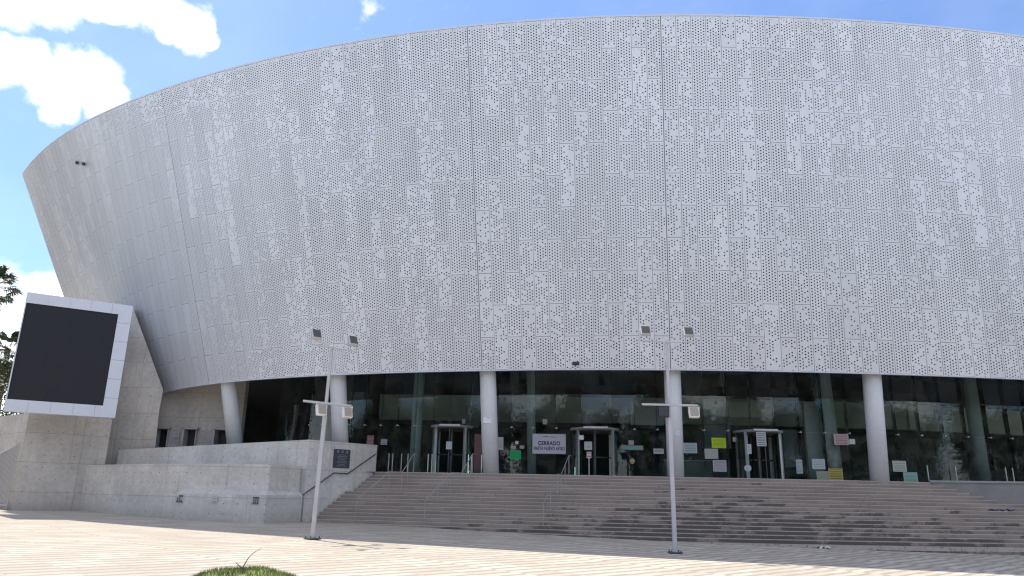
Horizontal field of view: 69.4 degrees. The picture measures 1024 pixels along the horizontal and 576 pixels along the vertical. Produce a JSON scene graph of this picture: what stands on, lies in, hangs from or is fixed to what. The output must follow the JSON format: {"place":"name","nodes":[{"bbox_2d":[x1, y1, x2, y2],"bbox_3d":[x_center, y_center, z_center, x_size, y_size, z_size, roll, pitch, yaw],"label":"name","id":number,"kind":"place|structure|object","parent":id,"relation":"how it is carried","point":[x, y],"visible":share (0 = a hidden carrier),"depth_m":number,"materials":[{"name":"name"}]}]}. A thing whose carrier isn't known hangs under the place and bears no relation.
{"place":"outdoors","nodes":[
{"label":"outdoors","id":0,"kind":"place"},
{"bbox_2d":[192,564,298,575],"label":"grass","id":1,"kind":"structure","parent":0,"point":[259,570],"depth_m":10.75,"materials":[{"name":"green plant"}]},
{"bbox_2d":[236,549,259,573],"bbox_3d":[-3.806,3.976,10.616,0.335,0.450,0.074,2,-16,-3],"label":"sapling","id":2,"kind":"object","parent":1,"relation":"on","point":[243,571],"visible":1,"depth_m":10.61,"materials":[{"name":"brown plant"}]},
{"bbox_2d":[0,509,1023,575],"bbox_3d":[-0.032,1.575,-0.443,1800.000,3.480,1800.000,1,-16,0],"label":"plaza ground","id":3,"kind":"structure","parent":0,"point":[55,543],"depth_m":21.88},
{"bbox_2d":[0,443,19,509],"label":"slatted railing","id":4,"kind":"object","parent":3,"relation":"on","point":[7,471],"visible":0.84,"depth_m":34.42,"materials":[{"name":"paint"}]},
{"bbox_2d":[0,355,22,415],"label":"leafy tree","id":5,"kind":"object","parent":3,"relation":"on","point":[4,390],"visible":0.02,"depth_m":52.81,"materials":[{"name":"green plant"}]},
{"bbox_2d":[0,265,23,311],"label":"fan palm","id":6,"kind":"object","parent":3,"relation":"on","point":[9,279],"visible":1,"depth_m":64.47,"materials":[{"name":"green plant"}]},
{"bbox_2d":[0,309,162,510],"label":"concrete tower","id":7,"kind":"structure","parent":3,"relation":"on","point":[57,454],"depth_m":35.91,"materials":[{"name":"grey concrete"}]},
{"bbox_2d":[3,292,132,418],"bbox_3d":[-20.706,3.229,34.728,4.409,5.440,0.750,11,-18,-31],"label":"led screen","id":8,"kind":"object","parent":7,"relation":"attached to","point":[69,357],"visible":1,"depth_m":34.39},
{"bbox_2d":[79,464,302,523],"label":"ramp wall","id":9,"kind":"structure","parent":3,"relation":"on","point":[151,490],"depth_m":32.50,"materials":[{"name":"concrete"}]},
{"bbox_2d":[211,496,217,501],"bbox_3d":[-12.783,9.072,31.751,0.260,0.260,0.020,1,-16,1],"label":"wall plate","id":10,"kind":"object","parent":9,"relation":"attached to","point":[214,498],"depth_m":31.75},
{"bbox_2d":[116,440,376,521],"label":"parapet wall","id":11,"kind":"structure","parent":9,"relation":"on","point":[304,454],"depth_m":35.71,"materials":[{"name":"concrete"}]},
{"bbox_2d":[303,454,375,494],"bbox_3d":[-8.375,9.040,35.768,0.134,2.249,4.416,-11,-20,38],"label":"wall handrail","id":12,"kind":"object","parent":11,"relation":"attached to","point":[340,473],"depth_m":35.80,"materials":[{"name":"metal"}]},
{"bbox_2d":[333,449,350,467],"bbox_3d":[-8.304,8.325,36.068,0.063,0.880,0.985,-11,-20,38],"label":"plaque","id":13,"kind":"object","parent":11,"relation":"attached to","point":[341,458],"visible":1,"depth_m":36.03,"materials":[{"name":"grey metal"}]},
{"bbox_2d":[252,497,258,503],"bbox_3d":[-10.998,9.120,31.727,0.255,0.305,0.006,1,-16,0],"label":"stencil mark","id":14,"kind":"object","parent":9,"relation":"attached to","point":[256,498],"visible":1,"depth_m":31.73,"materials":[{"name":"black paint"}]},
{"bbox_2d":[303,328,358,539],"bbox_3d":[-6.385,4.928,25.224,1.907,6.936,0.550,15,-21,-41],"label":"floodlight pole","id":15,"kind":"object","parent":3,"relation":"on","point":[320,407],"visible":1,"depth_m":25.23,"materials":[{"name":"metal"}]},
{"bbox_2d":[22,14,1023,483],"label":"event building","id":16,"kind":"structure","parent":3,"relation":"on","point":[810,230],"depth_m":37.59,"materials":[{"name":"metal"}]},
{"bbox_2d":[155,352,252,447],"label":"concrete wall","id":17,"kind":"structure","parent":16,"relation":"attached to","point":[193,416],"depth_m":40.45,"materials":[{"name":"concrete"}]},
{"bbox_2d":[155,427,171,447],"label":"window","id":18,"kind":"structure","parent":17,"relation":"in","point":[163,437],"depth_m":40.26,"materials":[{"name":"glass"}]},
{"bbox_2d":[172,433,179,437],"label":"wall plate","id":19,"kind":"object","parent":17,"relation":"attached to","point":[175,435],"depth_m":40.09,"materials":[{"name":"grey metal"}]},
{"bbox_2d":[180,427,199,446],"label":"window","id":20,"kind":"structure","parent":17,"relation":"in","point":[191,437],"depth_m":40.14,"materials":[{"name":"glass"}]},
{"bbox_2d":[211,428,226,444],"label":"window","id":21,"kind":"structure","parent":17,"relation":"in","point":[218,437],"depth_m":40.24,"materials":[{"name":"glass"}]},
{"bbox_2d":[366,435,373,444],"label":"paper notice","id":22,"kind":"object","parent":16,"relation":"attached to","point":[370,439],"visible":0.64,"depth_m":40.35,"materials":[{"name":"pink paper"}]},
{"bbox_2d":[381,439,386,444],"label":"paper notice","id":23,"kind":"object","parent":16,"relation":"attached to","point":[383,441],"visible":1,"depth_m":40.25,"materials":[{"name":"white paper"}]},
{"bbox_2d":[446,442,451,448],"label":"paper notice","id":24,"kind":"object","parent":16,"relation":"attached to","point":[448,445],"visible":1,"depth_m":38.79,"materials":[{"name":"white paper"}]},
{"bbox_2d":[431,424,472,472],"bbox_3d":[-3.291,8.751,39.937,2.300,2.565,2.334,1,-16,0],"label":"revolving door","id":25,"kind":"structure","parent":16,"relation":"in","point":[438,428],"depth_m":39.90,"materials":[{"name":"metal"}]},
{"bbox_2d":[483,417,491,422],"bbox_3d":[-1.217,6.539,36.612,0.400,0.300,0.012,1,-16,0],"label":"taped paper","id":26,"kind":"object","parent":16,"relation":"attached to","point":[485,420],"visible":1,"depth_m":36.60,"materials":[{"name":"white paper"}]},
{"bbox_2d":[498,437,502,449],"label":"paper notice","id":27,"kind":"object","parent":16,"relation":"attached to","point":[500,443],"visible":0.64,"depth_m":39.97,"materials":[{"name":"white paper"}]},
{"bbox_2d":[510,451,520,459],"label":"paper notice","id":28,"kind":"object","parent":16,"relation":"attached to","point":[515,455],"visible":1,"depth_m":39.79,"materials":[{"name":"green paper"}]},
{"bbox_2d":[532,434,565,453],"bbox_3d":[2.007,8.426,39.970,1.805,1.062,0.013,1,-16,0],"label":"closure banner","id":29,"kind":"object","parent":16,"relation":"attached to","point":[548,443],"visible":1,"depth_m":39.96,"materials":[{"name":"white fabric"}]},
{"bbox_2d":[584,442,591,449],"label":"paper notice","id":30,"kind":"object","parent":16,"relation":"attached to","point":[587,445],"visible":1,"depth_m":38.73,"materials":[{"name":"white paper"}]},
{"bbox_2d":[570,426,618,475],"bbox_3d":[4.453,8.872,39.818,2.640,2.565,2.692,1,-16,0],"label":"revolving door","id":31,"kind":"structure","parent":16,"relation":"in","point":[612,432],"depth_m":39.77,"materials":[{"name":"metal"}]},
{"bbox_2d":[621,445,642,449],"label":"paper notice","id":32,"kind":"object","parent":16,"relation":"attached to","point":[628,447],"visible":1,"depth_m":39.70,"materials":[{"name":"teal paper"}]},
{"bbox_2d":[653,449,663,453],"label":"paper notice","id":33,"kind":"object","parent":16,"relation":"attached to","point":[658,451],"visible":1,"depth_m":39.53,"materials":[{"name":"white paper"}]},
{"bbox_2d":[683,443,696,452],"bbox_3d":[9.522,8.547,39.486,0.713,0.539,0.006,0,-16,3],"label":"paper notice","id":34,"kind":"object","parent":16,"relation":"attached to","point":[690,447],"visible":0.86,"depth_m":39.48,"materials":[{"name":"white paper"}]},
{"bbox_2d":[704,449,717,458],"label":"paper notice","id":35,"kind":"object","parent":16,"relation":"attached to","point":[711,453],"visible":1,"depth_m":39.36,"materials":[{"name":"white paper"}]},
{"bbox_2d":[711,438,725,447],"bbox_3d":[11.050,8.278,39.511,0.751,0.541,0.006,1,-16,1],"label":"paper notice","id":36,"kind":"object","parent":16,"relation":"attached to","point":[718,442],"visible":1,"depth_m":39.51,"materials":[{"name":"yellow paper"}]},
{"bbox_2d":[713,460,726,471],"bbox_3d":[11.010,9.432,39.186,0.709,0.596,0.006,1,-16,1],"label":"paper notice","id":37,"kind":"object","parent":16,"relation":"attached to","point":[719,465],"visible":1,"depth_m":39.18,"materials":[{"name":"paper"}]},
{"bbox_2d":[744,465,750,471],"bbox_3d":[12.112,9.252,37.960,0.361,0.352,0.010,1,-16,0],"label":"round sticker","id":38,"kind":"object","parent":16,"relation":"attached to","point":[747,468],"visible":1,"depth_m":37.95,"materials":[{"name":"white paper"}]},
{"bbox_2d":[747,444,751,453],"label":"paper notice","id":39,"kind":"object","parent":16,"relation":"attached to","point":[749,451],"visible":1,"depth_m":38.21,"materials":[{"name":"white paper"}]},
{"bbox_2d":[732,429,784,478],"bbox_3d":[13.164,8.914,39.349,2.600,2.565,2.617,1,-16,0],"label":"revolving door","id":40,"kind":"structure","parent":16,"relation":"in","point":[745,433],"depth_m":39.37,"materials":[{"name":"metal"}]},
{"bbox_2d":[756,432,766,445],"bbox_3d":[12.936,7.837,38.358,0.501,0.720,0.006,1,-16,0],"label":"paper notice","id":41,"kind":"object","parent":16,"relation":"attached to","point":[761,438],"visible":1,"depth_m":38.36,"materials":[{"name":"white paper"}]},
{"bbox_2d":[796,459,802,473],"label":"paper notice","id":42,"kind":"object","parent":16,"relation":"attached to","point":[799,467],"visible":1,"depth_m":39.20,"materials":[{"name":"white paper"}]},
{"bbox_2d":[812,459,824,468],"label":"paper notice","id":43,"kind":"object","parent":16,"relation":"attached to","point":[818,463],"visible":1,"depth_m":39.29,"materials":[{"name":"white paper"}]},
{"bbox_2d":[816,471,828,479],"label":"paper notice","id":44,"kind":"object","parent":16,"relation":"attached to","point":[822,475],"visible":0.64,"depth_m":39.15,"materials":[{"name":"white paper"}]},
{"bbox_2d":[828,468,842,479],"bbox_3d":[17.166,9.922,39.181,0.777,0.703,0.006,2,-16,-3],"label":"paper notice","id":45,"kind":"object","parent":16,"relation":"attached to","point":[835,473],"visible":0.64,"depth_m":39.19,"materials":[{"name":"yellow paper"}]},
{"bbox_2d":[833,434,848,444],"bbox_3d":[17.694,8.132,39.717,0.824,0.587,0.006,2,-16,-3],"label":"paper notice","id":46,"kind":"object","parent":16,"relation":"attached to","point":[841,439],"visible":1,"depth_m":39.71,"materials":[{"name":"pink paper"}]},
{"bbox_2d":[849,439,854,443],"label":"paper notice","id":47,"kind":"object","parent":16,"relation":"attached to","point":[851,441],"visible":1,"depth_m":39.72,"materials":[{"name":"white paper"}]},
{"bbox_2d":[892,461,906,471],"bbox_3d":[20.754,9.545,39.586,0.763,0.570,0.006,3,-16,-5],"label":"paper notice","id":48,"kind":"object","parent":16,"relation":"attached to","point":[899,466],"visible":1,"depth_m":39.58,"materials":[{"name":"white paper"}]},
{"bbox_2d":[903,472,917,481],"bbox_3d":[21.294,10.150,39.474,0.808,0.608,0.006,3,-16,-6],"label":"paper notice","id":49,"kind":"object","parent":16,"relation":"attached to","point":[910,476],"visible":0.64,"depth_m":39.49,"materials":[{"name":"teal paper"}]},
{"bbox_2d":[311,472,1023,555],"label":"staircase","id":50,"kind":"structure","parent":3,"relation":"on","point":[876,516],"depth_m":33.37,"materials":[{"name":"concrete"}]},
{"bbox_2d":[355,453,418,519],"bbox_3d":[-5.867,9.501,35.634,0.330,3.211,3.572,-13,-21,41],"label":"stair handrail","id":51,"kind":"object","parent":50,"relation":"on","point":[389,480],"visible":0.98,"depth_m":35.69,"materials":[{"name":"metal"}]},
{"bbox_2d":[424,453,476,521],"bbox_3d":[-2.788,9.410,35.095,0.252,3.211,3.532,-11,-20,36],"label":"stair handrail","id":52,"kind":"object","parent":50,"relation":"on","point":[450,482],"visible":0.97,"depth_m":35.03,"materials":[{"name":"metal"}]},
{"bbox_2d":[543,455,570,525],"bbox_3d":[2.149,9.296,34.336,0.082,3.211,4.192,-5,-17,21],"label":"stair handrail","id":53,"kind":"object","parent":50,"relation":"on","point":[550,490],"visible":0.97,"depth_m":33.26,"materials":[{"name":"metal"}]},
{"bbox_2d":[640,326,699,553],"bbox_3d":[5.510,5.105,25.560,2.019,7.705,0.517,1,-16,0],"label":"floodlight pole","id":54,"kind":"object","parent":3,"relation":"on","point":[664,410],"visible":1,"depth_m":25.68,"materials":[{"name":"metal"}]},
{"bbox_2d":[928,480,1023,503],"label":"plinth wall","id":55,"kind":"structure","parent":3,"relation":"on","point":[1006,492],"depth_m":35.85,"materials":[{"name":"grey concrete"}]},
{"bbox_2d":[0,0,1023,415],"label":"sky","id":56,"kind":"structure","parent":0,"point":[64,64],"materials":[{"name":"blue"}]},
{"label":"landing floor","id":57,"kind":"structure","parent":0,"visible":0},
{"bbox_2d":[473,434,481,472],"bbox_3d":[-1.800,8.808,39.177,0.463,2.100,0.208,1,-16,0],"label":"banner stand","id":58,"kind":"object","parent":57,"relation":"on","point":[477,451],"visible":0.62,"depth_m":39.18,"materials":[{"name":"metal"}]},
{"bbox_2d":[661,460,712,477],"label":"reception counter","id":59,"kind":"object","parent":57,"relation":"on","point":[693,468],"visible":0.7,"depth_m":41.06,"materials":[{"name":"teal glass"}]},
{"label":"lawn","id":60,"kind":"structure","parent":0,"visible":0},
{"bbox_2d":[0,329,18,406],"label":"fan palm","id":61,"kind":"object","parent":60,"relation":"on","point":[7,351],"visible":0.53,"depth_m":57.86,"materials":[{"name":"green plant"}]}
]}

